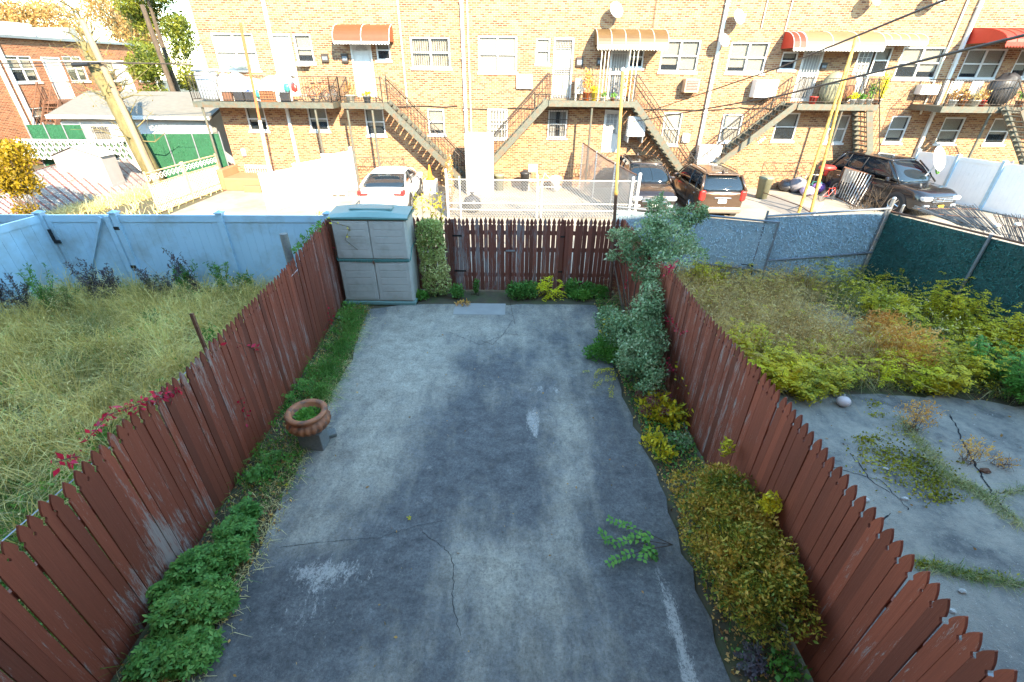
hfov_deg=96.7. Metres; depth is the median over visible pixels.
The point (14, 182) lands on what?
golden bush
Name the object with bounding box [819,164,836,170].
red lid
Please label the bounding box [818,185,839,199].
bicycle
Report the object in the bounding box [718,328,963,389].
yellow thicket
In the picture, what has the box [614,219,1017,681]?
picket fence
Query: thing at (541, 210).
chain link fence
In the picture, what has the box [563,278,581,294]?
weed
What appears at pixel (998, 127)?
window
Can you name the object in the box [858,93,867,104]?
flower pot
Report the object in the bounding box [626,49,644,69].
window
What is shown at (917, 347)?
dry bush
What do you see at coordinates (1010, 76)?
covered grill
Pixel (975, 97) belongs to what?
flower pot
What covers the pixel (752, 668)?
chrysanthemum
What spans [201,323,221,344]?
weed
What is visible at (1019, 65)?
window
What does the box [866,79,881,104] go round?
flower pot
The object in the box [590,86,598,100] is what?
flower pot
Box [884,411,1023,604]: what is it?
crack grass
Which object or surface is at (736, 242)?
slatted fence
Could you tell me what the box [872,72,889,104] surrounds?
flower pot
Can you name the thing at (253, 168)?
window
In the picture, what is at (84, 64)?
splice closure
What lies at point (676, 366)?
creeper
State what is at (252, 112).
window
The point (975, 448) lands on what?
dried weed
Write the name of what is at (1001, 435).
pavement leaves
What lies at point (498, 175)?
trash bin
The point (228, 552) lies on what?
chrysanthemum
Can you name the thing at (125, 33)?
autumn tree
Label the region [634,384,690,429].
shrub
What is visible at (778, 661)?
weed
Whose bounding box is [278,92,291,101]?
crate
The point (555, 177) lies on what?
trash bin
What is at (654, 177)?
midsize suv
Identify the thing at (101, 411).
seed heads
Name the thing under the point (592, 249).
picket fence
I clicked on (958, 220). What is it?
reed screen
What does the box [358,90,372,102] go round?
flower pot
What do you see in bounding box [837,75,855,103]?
covered grill
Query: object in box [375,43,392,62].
window
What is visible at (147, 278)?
weed
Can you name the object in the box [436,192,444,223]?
tall weed
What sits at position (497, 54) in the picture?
window
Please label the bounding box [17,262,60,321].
weed
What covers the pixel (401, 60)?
brick row house
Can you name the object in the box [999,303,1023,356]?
wild shrub
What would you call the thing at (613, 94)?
flower pot
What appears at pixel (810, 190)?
junk bag
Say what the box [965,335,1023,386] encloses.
wild shrub
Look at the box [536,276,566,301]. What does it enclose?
yellow seedling
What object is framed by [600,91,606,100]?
flower pot
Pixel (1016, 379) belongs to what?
wild shrub
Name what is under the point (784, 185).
junk bag
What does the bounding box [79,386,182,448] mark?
creeper
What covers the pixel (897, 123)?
window
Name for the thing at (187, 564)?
chrysanthemum
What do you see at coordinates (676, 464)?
ground cover
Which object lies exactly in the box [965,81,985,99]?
plastic chair
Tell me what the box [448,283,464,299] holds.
weed
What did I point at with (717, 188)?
compact suv
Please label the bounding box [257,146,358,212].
vinyl fence
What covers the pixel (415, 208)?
tall weed
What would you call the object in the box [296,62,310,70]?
air conditioner
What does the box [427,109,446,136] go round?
window
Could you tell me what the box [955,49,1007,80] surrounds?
window
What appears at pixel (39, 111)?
window
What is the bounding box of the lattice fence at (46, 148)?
[13,139,135,159]
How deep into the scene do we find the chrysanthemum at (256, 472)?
5.85 m
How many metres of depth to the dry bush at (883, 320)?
8.48 m
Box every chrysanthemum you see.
[120,629,182,681]
[142,582,211,637]
[145,575,182,611]
[156,622,227,681]
[164,544,228,589]
[170,573,240,628]
[193,530,252,578]
[210,514,259,546]
[226,495,263,522]
[245,463,273,483]
[260,449,282,464]
[732,640,769,681]
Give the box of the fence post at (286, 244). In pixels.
[279,232,293,270]
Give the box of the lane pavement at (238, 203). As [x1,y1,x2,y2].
[169,186,1023,284]
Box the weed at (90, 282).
[63,257,105,303]
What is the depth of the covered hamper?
19.68 m
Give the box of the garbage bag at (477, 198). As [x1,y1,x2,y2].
[462,191,480,212]
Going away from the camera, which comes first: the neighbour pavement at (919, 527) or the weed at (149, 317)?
the neighbour pavement at (919, 527)
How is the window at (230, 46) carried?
in the brick row house at (401, 60)
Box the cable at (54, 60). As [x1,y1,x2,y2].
[0,59,200,63]
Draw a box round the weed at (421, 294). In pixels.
[416,288,429,300]
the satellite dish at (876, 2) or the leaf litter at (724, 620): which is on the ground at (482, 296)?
the leaf litter at (724, 620)
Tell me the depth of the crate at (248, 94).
19.74 m
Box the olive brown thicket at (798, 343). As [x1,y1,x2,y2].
[672,260,917,374]
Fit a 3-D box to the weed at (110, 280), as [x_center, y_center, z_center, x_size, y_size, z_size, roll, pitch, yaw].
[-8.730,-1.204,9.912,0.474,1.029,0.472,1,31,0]
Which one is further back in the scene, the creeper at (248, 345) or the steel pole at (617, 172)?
the steel pole at (617, 172)
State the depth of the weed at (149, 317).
9.10 m
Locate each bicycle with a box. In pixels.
[299,80,336,101]
[308,82,338,101]
[810,179,828,193]
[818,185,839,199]
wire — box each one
[2,269,297,540]
[633,34,1023,121]
[646,0,946,112]
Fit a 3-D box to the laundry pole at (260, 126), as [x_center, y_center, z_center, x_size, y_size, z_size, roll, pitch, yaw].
[-9.246,-7.904,16.740,0.435,6.282,0.120,1,31,0]
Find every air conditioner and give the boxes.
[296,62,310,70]
[681,79,700,96]
[749,79,778,100]
[914,84,940,97]
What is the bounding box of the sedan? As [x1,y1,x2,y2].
[357,166,422,205]
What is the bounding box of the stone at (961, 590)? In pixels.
[958,588,966,593]
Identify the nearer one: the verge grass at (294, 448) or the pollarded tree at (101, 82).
the verge grass at (294, 448)
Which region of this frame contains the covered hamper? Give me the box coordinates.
[190,69,220,100]
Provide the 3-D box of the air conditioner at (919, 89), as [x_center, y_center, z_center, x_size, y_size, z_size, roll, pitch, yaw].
[18.461,-11.097,20.268,0.812,0.557,0.404,1,31,0]
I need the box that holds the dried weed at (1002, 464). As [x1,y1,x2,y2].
[986,451,1020,470]
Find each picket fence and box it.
[0,217,345,681]
[413,217,455,288]
[560,218,623,290]
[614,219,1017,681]
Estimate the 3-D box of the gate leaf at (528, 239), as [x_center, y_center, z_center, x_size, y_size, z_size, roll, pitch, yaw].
[0.598,-1.998,10.594,1.194,1.767,0.072,1,31,0]
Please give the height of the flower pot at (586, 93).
1.284 m
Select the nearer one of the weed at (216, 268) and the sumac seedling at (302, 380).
the sumac seedling at (302, 380)
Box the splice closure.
[71,62,100,66]
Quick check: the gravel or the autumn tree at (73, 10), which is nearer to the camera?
the gravel
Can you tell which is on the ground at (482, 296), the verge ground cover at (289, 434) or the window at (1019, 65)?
the verge ground cover at (289, 434)
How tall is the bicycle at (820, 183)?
0.674 m
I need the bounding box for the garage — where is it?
[45,91,234,171]
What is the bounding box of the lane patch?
[758,194,815,216]
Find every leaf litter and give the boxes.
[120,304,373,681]
[594,299,802,681]
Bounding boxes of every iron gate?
[142,162,193,212]
[182,153,221,198]
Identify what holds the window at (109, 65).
in the brick house at (32, 95)
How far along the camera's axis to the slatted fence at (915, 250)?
9.64 m
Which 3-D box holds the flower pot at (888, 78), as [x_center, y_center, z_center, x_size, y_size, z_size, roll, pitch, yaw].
[16.273,-11.088,19.936,0.491,1.270,0.400,-26,40,-37]
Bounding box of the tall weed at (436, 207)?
[426,185,440,218]
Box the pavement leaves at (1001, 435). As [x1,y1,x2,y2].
[799,394,1010,549]
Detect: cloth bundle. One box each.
[226,59,250,68]
[283,83,289,91]
[291,84,297,91]
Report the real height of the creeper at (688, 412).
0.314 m
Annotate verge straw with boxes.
[45,182,191,213]
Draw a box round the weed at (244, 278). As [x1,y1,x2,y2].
[227,270,255,290]
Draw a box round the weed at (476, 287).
[471,278,479,295]
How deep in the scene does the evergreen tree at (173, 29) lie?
28.32 m
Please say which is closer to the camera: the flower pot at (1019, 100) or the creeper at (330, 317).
the creeper at (330, 317)
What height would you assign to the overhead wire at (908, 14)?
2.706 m
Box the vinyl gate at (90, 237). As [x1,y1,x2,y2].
[43,214,140,286]
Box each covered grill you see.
[819,71,842,103]
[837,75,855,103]
[986,72,1021,105]
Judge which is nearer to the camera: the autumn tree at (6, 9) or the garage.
the garage
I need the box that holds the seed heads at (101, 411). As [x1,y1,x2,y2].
[0,268,277,600]
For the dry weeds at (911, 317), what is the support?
on the ground at (482, 296)
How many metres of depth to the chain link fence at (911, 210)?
18.46 m
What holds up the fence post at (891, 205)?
on the ground at (482, 296)
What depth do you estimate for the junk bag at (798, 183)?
21.69 m
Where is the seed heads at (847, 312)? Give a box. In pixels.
[667,262,1023,354]
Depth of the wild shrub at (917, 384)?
7.62 m
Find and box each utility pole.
[78,19,162,192]
[140,4,175,91]
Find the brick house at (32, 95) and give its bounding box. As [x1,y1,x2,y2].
[0,21,160,168]
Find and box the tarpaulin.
[218,72,294,100]
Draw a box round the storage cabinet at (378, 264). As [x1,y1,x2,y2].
[326,204,421,304]
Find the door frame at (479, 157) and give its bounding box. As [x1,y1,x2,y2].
[464,132,493,194]
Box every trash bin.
[494,172,504,190]
[520,170,529,190]
[550,175,561,191]
[755,175,774,198]
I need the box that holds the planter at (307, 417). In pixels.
[284,399,330,436]
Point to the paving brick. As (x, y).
(331, 432)
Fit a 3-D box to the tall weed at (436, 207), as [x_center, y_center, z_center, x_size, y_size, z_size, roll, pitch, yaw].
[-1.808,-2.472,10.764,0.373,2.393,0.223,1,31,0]
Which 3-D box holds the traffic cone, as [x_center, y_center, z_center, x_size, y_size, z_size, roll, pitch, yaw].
[-3.786,-7.498,21.049,0.600,1.260,0.600,1,31,0]
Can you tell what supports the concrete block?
on the driveway
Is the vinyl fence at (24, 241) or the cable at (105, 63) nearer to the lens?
the vinyl fence at (24, 241)
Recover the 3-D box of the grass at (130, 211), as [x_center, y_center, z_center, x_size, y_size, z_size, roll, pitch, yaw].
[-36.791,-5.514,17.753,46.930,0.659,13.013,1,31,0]
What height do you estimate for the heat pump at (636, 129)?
1.065 m
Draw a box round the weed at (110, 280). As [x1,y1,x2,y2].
[97,263,129,306]
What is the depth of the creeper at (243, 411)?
5.97 m
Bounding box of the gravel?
[797,401,1023,651]
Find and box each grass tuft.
[281,369,356,420]
[303,354,361,384]
[314,329,366,361]
[325,314,371,342]
[332,303,371,324]
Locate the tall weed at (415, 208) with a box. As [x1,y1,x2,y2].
[412,190,425,219]
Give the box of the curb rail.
[765,193,809,211]
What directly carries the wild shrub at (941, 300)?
on the ground at (482, 296)
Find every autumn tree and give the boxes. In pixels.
[0,0,69,26]
[0,0,98,39]
[12,0,134,41]
[65,0,168,45]
[102,11,168,87]
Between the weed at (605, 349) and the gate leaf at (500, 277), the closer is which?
the weed at (605, 349)
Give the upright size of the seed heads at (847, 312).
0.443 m
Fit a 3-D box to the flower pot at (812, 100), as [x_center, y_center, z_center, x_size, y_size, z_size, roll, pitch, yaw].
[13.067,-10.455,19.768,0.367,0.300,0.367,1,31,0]
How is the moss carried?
on the neighbour pavement at (919, 527)
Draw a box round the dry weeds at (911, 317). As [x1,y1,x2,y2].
[612,270,1023,410]
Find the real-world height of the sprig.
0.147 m
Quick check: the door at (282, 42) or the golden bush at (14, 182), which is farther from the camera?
the door at (282, 42)
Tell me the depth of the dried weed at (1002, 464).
6.14 m
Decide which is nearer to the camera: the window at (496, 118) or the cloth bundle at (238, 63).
the cloth bundle at (238, 63)
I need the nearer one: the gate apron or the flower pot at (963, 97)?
the gate apron
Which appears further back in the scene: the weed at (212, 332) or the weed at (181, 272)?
the weed at (181, 272)
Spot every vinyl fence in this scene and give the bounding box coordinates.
[0,210,79,315]
[0,214,33,224]
[107,210,330,288]
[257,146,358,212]
[913,148,1023,217]
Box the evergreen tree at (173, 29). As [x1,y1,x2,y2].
[110,0,201,91]
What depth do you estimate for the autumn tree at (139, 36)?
51.60 m
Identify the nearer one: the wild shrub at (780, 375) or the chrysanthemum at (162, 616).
the chrysanthemum at (162, 616)
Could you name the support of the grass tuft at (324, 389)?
on the ground at (482, 296)
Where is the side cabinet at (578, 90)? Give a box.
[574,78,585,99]
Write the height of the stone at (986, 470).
0.074 m
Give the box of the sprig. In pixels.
[583,368,617,396]
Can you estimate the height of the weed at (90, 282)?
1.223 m
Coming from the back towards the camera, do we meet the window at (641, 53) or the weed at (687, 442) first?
the window at (641, 53)
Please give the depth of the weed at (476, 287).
10.70 m
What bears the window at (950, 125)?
in the brick row house at (987, 132)
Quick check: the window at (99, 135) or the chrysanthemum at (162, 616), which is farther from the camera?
the window at (99, 135)
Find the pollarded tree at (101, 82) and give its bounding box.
[45,0,189,188]
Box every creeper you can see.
[50,450,90,476]
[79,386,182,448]
[212,341,258,351]
[237,398,250,426]
[324,306,334,330]
[662,357,676,372]
[663,260,678,275]
[664,314,688,336]
[674,362,688,393]
[680,402,693,416]
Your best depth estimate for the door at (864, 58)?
20.03 m
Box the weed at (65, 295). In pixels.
[40,279,81,319]
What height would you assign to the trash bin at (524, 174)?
0.921 m
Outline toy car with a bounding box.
[812,182,825,193]
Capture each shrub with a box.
[414,217,451,296]
[592,190,710,395]
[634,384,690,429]
[666,436,826,653]
[686,256,730,290]
[726,317,773,354]
[736,331,796,369]
[754,349,815,392]
[781,357,838,406]
[803,354,867,396]
[841,182,892,211]
[858,288,915,321]
[866,348,944,392]
[911,354,977,396]
[922,271,990,328]
[931,337,997,380]
[942,289,1023,346]
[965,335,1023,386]
[998,352,1023,406]
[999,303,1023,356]
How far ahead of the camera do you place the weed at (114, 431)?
6.18 m
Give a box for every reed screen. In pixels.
[913,204,1003,235]
[993,212,1023,241]
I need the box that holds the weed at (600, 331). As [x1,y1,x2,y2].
[599,318,619,338]
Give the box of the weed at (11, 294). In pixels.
[0,272,34,313]
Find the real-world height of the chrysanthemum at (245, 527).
0.399 m
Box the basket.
[259,91,278,101]
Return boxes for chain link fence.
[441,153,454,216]
[444,168,641,218]
[578,142,636,209]
[851,197,939,219]
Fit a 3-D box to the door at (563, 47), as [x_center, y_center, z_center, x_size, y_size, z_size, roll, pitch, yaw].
[2.232,-12.022,20.134,0.858,2.315,0.198,1,31,0]
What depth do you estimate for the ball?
7.22 m
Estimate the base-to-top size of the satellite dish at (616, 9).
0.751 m
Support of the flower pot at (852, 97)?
on the brick row house at (779, 138)
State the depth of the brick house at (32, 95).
26.92 m
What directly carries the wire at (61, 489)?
attached to the picket fence at (181, 488)
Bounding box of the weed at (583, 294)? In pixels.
[567,288,593,300]
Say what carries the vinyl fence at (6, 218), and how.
on the ground at (482, 296)
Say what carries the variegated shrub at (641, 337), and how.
on the ground at (482, 296)
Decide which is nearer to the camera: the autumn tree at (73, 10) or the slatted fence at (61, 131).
the slatted fence at (61, 131)
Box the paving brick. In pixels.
[327,428,336,437]
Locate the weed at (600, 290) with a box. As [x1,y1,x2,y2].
[592,284,608,298]
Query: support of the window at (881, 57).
in the brick row house at (779, 138)
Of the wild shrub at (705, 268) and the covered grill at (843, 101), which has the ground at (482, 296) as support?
the wild shrub at (705, 268)
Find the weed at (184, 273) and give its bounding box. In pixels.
[171,260,198,299]
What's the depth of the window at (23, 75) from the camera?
26.13 m
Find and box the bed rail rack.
[837,167,874,206]
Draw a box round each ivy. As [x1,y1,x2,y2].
[289,219,323,253]
[325,217,354,247]
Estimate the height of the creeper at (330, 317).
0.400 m
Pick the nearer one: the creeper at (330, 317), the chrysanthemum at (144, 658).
the chrysanthemum at (144, 658)
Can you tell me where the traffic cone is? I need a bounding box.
[423,165,437,193]
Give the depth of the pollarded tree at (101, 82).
19.15 m
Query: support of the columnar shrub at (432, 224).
on the ground at (482, 296)
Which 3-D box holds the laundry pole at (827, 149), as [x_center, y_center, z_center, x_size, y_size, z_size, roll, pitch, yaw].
[12.283,-8.054,17.475,0.632,6.160,0.120,1,31,0]
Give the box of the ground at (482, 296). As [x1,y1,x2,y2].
[0,80,1023,681]
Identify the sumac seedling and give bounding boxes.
[282,391,297,410]
[290,375,325,400]
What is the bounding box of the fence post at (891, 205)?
[857,197,896,283]
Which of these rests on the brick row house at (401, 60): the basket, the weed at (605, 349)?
the basket
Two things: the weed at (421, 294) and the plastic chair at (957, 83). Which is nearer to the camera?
the weed at (421, 294)
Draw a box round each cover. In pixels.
[0,283,237,670]
[115,301,366,681]
[595,294,812,681]
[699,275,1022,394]
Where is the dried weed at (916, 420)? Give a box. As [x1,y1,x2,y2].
[893,397,948,431]
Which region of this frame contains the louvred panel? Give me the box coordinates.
[321,153,347,196]
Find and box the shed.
[49,144,127,192]
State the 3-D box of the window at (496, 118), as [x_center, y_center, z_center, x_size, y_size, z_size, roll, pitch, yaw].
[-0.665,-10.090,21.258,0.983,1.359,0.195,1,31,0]
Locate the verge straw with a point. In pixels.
(94, 205)
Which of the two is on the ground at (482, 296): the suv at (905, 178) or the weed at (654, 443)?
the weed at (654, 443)
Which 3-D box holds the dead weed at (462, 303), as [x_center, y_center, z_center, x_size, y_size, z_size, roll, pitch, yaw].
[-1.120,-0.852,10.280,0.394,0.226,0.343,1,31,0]
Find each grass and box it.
[0,259,278,637]
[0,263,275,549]
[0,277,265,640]
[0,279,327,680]
[37,177,221,214]
[116,304,371,681]
[155,299,372,681]
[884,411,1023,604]
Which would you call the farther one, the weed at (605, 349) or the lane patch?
the lane patch
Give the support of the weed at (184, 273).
on the ground at (482, 296)
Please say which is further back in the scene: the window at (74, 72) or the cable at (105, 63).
the window at (74, 72)
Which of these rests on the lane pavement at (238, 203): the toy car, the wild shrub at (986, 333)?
the toy car
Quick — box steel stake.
[189,313,207,352]
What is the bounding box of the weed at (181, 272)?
[161,247,205,295]
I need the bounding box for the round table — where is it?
[925,146,945,175]
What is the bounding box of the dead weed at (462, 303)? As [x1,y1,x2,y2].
[454,298,469,305]
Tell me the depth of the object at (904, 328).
9.13 m
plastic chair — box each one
[943,81,963,103]
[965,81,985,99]
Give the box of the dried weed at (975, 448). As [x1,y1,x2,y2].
[952,435,996,463]
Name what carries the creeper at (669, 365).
attached to the picket fence at (856, 574)
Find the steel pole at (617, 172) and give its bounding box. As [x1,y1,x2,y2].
[608,67,624,297]
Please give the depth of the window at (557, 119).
21.31 m
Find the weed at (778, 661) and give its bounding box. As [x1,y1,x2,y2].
[765,643,811,681]
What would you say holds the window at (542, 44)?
in the brick row house at (525, 63)
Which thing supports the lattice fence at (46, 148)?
on the slatted fence at (51, 199)
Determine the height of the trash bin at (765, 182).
1.021 m
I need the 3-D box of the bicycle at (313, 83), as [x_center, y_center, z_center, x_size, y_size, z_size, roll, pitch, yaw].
[-8.415,-10.829,19.731,1.557,0.867,0.461,-8,32,-15]
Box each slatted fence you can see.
[0,189,31,213]
[23,122,87,170]
[23,160,147,213]
[141,131,228,184]
[609,206,779,282]
[741,206,891,285]
[860,211,1023,337]
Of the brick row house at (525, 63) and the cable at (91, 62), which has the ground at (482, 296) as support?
the brick row house at (525, 63)
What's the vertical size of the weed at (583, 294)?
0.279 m
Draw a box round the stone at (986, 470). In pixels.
[979,468,990,473]
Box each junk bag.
[777,179,790,191]
[790,176,806,192]
[799,186,814,195]
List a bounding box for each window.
[4,55,43,83]
[29,107,52,124]
[61,56,91,82]
[88,126,113,139]
[104,60,121,81]
[210,33,261,71]
[244,165,271,172]
[245,108,270,132]
[292,34,316,64]
[307,108,330,132]
[364,109,387,137]
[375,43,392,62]
[410,37,451,69]
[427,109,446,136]
[478,36,517,74]
[487,109,507,140]
[534,38,550,65]
[546,109,568,139]
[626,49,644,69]
[657,40,701,73]
[661,112,682,146]
[716,114,743,143]
[723,42,769,74]
[769,113,800,142]
[777,52,798,71]
[823,115,850,144]
[866,47,893,75]
[881,116,910,144]
[882,47,946,80]
[932,117,966,145]
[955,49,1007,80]
[981,118,1015,145]
[1011,50,1023,79]
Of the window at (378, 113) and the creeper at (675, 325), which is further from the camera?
the window at (378, 113)
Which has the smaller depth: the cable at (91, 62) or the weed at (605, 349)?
the weed at (605, 349)
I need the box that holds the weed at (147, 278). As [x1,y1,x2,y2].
[133,267,177,296]
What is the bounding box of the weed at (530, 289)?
[518,280,539,299]
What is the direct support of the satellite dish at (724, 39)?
attached to the brick row house at (779, 138)
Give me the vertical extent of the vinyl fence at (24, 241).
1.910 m
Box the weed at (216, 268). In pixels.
[202,261,230,290]
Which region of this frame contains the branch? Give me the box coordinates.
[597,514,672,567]
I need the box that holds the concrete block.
[297,427,329,450]
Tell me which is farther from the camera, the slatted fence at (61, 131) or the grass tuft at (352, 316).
the slatted fence at (61, 131)
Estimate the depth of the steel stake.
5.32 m
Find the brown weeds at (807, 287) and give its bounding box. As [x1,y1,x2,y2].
[589,259,993,413]
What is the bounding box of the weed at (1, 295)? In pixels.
[0,283,12,312]
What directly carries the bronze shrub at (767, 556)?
on the ground at (482, 296)
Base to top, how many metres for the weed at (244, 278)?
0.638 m
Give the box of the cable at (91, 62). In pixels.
[0,62,200,65]
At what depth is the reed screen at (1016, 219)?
11.82 m
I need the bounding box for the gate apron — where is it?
[453,303,505,314]
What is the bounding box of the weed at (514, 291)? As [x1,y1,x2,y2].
[505,280,524,300]
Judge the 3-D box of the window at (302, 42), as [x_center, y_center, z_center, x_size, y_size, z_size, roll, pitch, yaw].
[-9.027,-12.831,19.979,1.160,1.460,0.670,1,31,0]
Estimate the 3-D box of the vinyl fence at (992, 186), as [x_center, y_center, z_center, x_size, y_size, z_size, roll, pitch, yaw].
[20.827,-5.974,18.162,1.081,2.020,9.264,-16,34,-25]
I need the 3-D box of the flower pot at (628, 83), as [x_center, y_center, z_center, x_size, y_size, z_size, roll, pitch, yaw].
[5.028,-11.069,19.678,0.536,1.232,0.530,1,31,0]
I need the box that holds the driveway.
[185,302,730,681]
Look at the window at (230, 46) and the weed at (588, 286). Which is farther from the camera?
the window at (230, 46)
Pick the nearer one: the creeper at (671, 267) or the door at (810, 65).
the creeper at (671, 267)
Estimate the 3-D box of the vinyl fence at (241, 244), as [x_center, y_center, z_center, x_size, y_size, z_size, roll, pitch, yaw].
[-6.390,-2.042,10.437,4.795,1.910,0.180,0,31,-1]
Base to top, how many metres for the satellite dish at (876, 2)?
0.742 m
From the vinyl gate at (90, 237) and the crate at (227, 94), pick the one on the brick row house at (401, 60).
the crate at (227, 94)
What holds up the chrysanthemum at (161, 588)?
on the ground at (482, 296)
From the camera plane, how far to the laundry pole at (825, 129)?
17.24 m
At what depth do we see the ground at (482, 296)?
6.64 m
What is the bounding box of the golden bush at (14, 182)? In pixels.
[0,136,47,213]
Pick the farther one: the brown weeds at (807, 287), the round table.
the round table
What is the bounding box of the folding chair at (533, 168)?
[528,164,538,190]
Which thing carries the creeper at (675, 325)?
attached to the picket fence at (856, 574)
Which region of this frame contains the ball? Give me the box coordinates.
[836,394,850,406]
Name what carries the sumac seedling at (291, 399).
on the ground at (482, 296)
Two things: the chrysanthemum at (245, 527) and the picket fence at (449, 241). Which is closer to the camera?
the chrysanthemum at (245, 527)
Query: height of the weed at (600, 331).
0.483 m
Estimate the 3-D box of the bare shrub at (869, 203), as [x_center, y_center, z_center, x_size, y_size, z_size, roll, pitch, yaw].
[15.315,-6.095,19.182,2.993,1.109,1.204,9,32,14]
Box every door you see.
[40,57,74,98]
[111,60,135,90]
[268,34,301,95]
[350,43,376,96]
[552,38,573,97]
[601,110,618,151]
[606,48,629,99]
[790,49,824,100]
[847,51,877,101]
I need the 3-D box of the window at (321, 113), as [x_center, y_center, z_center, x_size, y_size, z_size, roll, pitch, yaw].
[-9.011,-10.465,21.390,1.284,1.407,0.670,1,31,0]
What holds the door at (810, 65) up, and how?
in the brick row house at (779, 138)
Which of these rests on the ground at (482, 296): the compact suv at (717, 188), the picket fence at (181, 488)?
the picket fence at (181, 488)
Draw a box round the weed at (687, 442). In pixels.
[667,431,693,451]
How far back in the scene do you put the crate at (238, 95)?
19.74 m
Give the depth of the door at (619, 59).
20.08 m
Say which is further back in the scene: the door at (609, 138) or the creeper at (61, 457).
the door at (609, 138)
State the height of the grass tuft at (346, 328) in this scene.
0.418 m
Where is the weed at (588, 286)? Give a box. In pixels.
[579,280,596,294]
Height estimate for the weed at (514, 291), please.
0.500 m
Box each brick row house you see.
[185,0,465,192]
[459,0,723,190]
[682,0,976,194]
[909,0,1023,163]
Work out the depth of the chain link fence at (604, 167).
19.63 m
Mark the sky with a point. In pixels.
(184, 5)
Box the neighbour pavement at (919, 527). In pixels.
[770,389,1023,681]
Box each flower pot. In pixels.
[343,81,354,102]
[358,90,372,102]
[582,68,593,100]
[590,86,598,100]
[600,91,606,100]
[610,92,617,100]
[623,69,633,100]
[809,96,818,103]
[847,92,859,104]
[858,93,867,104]
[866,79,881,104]
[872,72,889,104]
[877,72,891,102]
[947,89,963,105]
[958,90,972,105]
[969,89,984,106]
[978,89,991,106]
[1014,91,1023,106]
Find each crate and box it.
[220,91,233,100]
[231,91,245,101]
[243,91,254,101]
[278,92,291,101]
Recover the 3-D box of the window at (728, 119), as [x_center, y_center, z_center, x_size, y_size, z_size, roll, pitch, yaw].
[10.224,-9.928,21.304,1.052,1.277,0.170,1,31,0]
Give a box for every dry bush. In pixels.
[853,307,908,344]
[870,320,950,376]
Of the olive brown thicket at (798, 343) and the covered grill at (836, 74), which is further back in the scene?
the covered grill at (836, 74)
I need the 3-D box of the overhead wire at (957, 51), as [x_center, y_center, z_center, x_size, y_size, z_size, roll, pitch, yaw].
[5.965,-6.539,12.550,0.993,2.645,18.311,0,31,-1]
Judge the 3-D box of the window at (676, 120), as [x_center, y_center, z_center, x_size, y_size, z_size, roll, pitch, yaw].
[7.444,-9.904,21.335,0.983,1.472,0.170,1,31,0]
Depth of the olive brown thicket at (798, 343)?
8.63 m
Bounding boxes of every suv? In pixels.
[613,153,676,210]
[669,162,747,215]
[822,148,960,213]
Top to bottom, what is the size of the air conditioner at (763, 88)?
0.863 m
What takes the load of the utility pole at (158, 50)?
on the ground at (482, 296)
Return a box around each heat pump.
[623,116,645,142]
[695,144,721,162]
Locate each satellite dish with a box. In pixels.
[610,1,622,23]
[719,33,730,50]
[732,9,745,30]
[864,0,880,12]
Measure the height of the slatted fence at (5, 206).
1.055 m
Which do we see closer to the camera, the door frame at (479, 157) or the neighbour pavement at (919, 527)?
the neighbour pavement at (919, 527)
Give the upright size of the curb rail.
0.338 m
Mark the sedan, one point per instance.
(395, 185)
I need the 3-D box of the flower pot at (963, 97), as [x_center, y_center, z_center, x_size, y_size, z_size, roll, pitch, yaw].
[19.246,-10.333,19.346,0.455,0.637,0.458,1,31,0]
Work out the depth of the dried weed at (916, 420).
6.69 m
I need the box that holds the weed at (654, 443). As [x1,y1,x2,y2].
[638,425,678,463]
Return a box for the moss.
[840,399,1019,580]
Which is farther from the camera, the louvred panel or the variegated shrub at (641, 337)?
the louvred panel
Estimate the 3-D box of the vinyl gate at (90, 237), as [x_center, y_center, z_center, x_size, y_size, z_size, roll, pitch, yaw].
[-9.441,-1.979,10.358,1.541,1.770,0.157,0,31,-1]
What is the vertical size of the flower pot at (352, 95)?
0.851 m
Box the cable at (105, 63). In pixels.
[0,63,199,67]
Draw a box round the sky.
[0,0,207,79]
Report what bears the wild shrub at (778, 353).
on the ground at (482, 296)
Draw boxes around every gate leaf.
[452,217,514,289]
[512,217,564,289]
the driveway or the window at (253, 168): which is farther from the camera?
the window at (253, 168)
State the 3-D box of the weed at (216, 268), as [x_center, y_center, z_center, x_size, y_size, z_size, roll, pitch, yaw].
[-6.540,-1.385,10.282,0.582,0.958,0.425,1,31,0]
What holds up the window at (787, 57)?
in the brick row house at (779, 138)
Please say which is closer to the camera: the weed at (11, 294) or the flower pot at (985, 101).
the weed at (11, 294)
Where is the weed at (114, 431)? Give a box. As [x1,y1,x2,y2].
[90,426,117,447]
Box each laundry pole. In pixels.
[239,22,279,211]
[797,37,857,212]
[810,51,853,211]
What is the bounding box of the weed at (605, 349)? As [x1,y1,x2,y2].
[581,332,624,364]
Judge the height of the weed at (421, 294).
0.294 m
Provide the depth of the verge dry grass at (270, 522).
5.51 m
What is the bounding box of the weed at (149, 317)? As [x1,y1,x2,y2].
[142,308,159,327]
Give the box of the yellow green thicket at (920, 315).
[693,257,1023,391]

